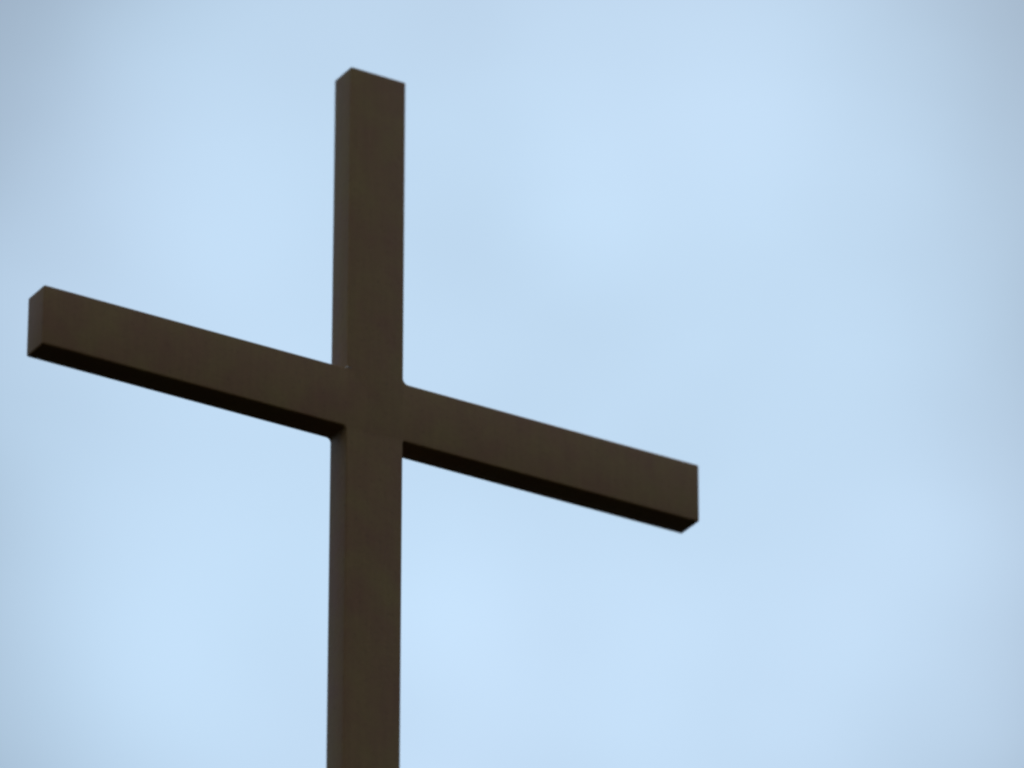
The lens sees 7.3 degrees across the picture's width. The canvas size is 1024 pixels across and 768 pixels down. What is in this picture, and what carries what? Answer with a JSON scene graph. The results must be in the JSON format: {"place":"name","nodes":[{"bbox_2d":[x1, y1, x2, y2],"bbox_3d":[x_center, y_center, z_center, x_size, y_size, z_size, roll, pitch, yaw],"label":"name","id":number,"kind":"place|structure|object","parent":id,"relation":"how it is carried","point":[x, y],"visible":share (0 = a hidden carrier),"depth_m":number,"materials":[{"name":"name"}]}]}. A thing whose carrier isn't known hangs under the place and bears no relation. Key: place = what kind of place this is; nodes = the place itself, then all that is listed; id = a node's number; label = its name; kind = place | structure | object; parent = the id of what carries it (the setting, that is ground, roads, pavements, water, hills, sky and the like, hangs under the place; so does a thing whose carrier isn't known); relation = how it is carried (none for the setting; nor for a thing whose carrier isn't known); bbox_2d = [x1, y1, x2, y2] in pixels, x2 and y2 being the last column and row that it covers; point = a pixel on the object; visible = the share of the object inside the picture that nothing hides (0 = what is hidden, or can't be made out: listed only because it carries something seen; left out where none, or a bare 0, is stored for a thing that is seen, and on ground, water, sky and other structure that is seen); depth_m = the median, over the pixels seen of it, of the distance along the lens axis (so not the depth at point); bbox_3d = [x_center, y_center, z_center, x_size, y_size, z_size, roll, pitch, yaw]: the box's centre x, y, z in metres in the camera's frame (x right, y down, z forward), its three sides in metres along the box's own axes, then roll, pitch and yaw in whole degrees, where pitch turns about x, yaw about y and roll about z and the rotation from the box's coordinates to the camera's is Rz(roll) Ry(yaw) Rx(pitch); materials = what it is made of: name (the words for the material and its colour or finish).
{"place":"outdoors","nodes":[
{"label":"outdoors","id":0,"kind":"place"},
{"bbox_2d":[0,0,1023,767],"label":"sky","id":1,"kind":"structure","parent":0,"point":[774,249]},
{"label":"ground","id":2,"kind":"structure","parent":0,"visible":0},
{"bbox_2d":[27,67,698,767],"bbox_3d":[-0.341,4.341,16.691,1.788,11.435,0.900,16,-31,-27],"label":"steel cross","id":3,"kind":"object","parent":2,"relation":"on","point":[365,411],"visible":1,"depth_m":18.84,"materials":[{"name":"brown paint"}]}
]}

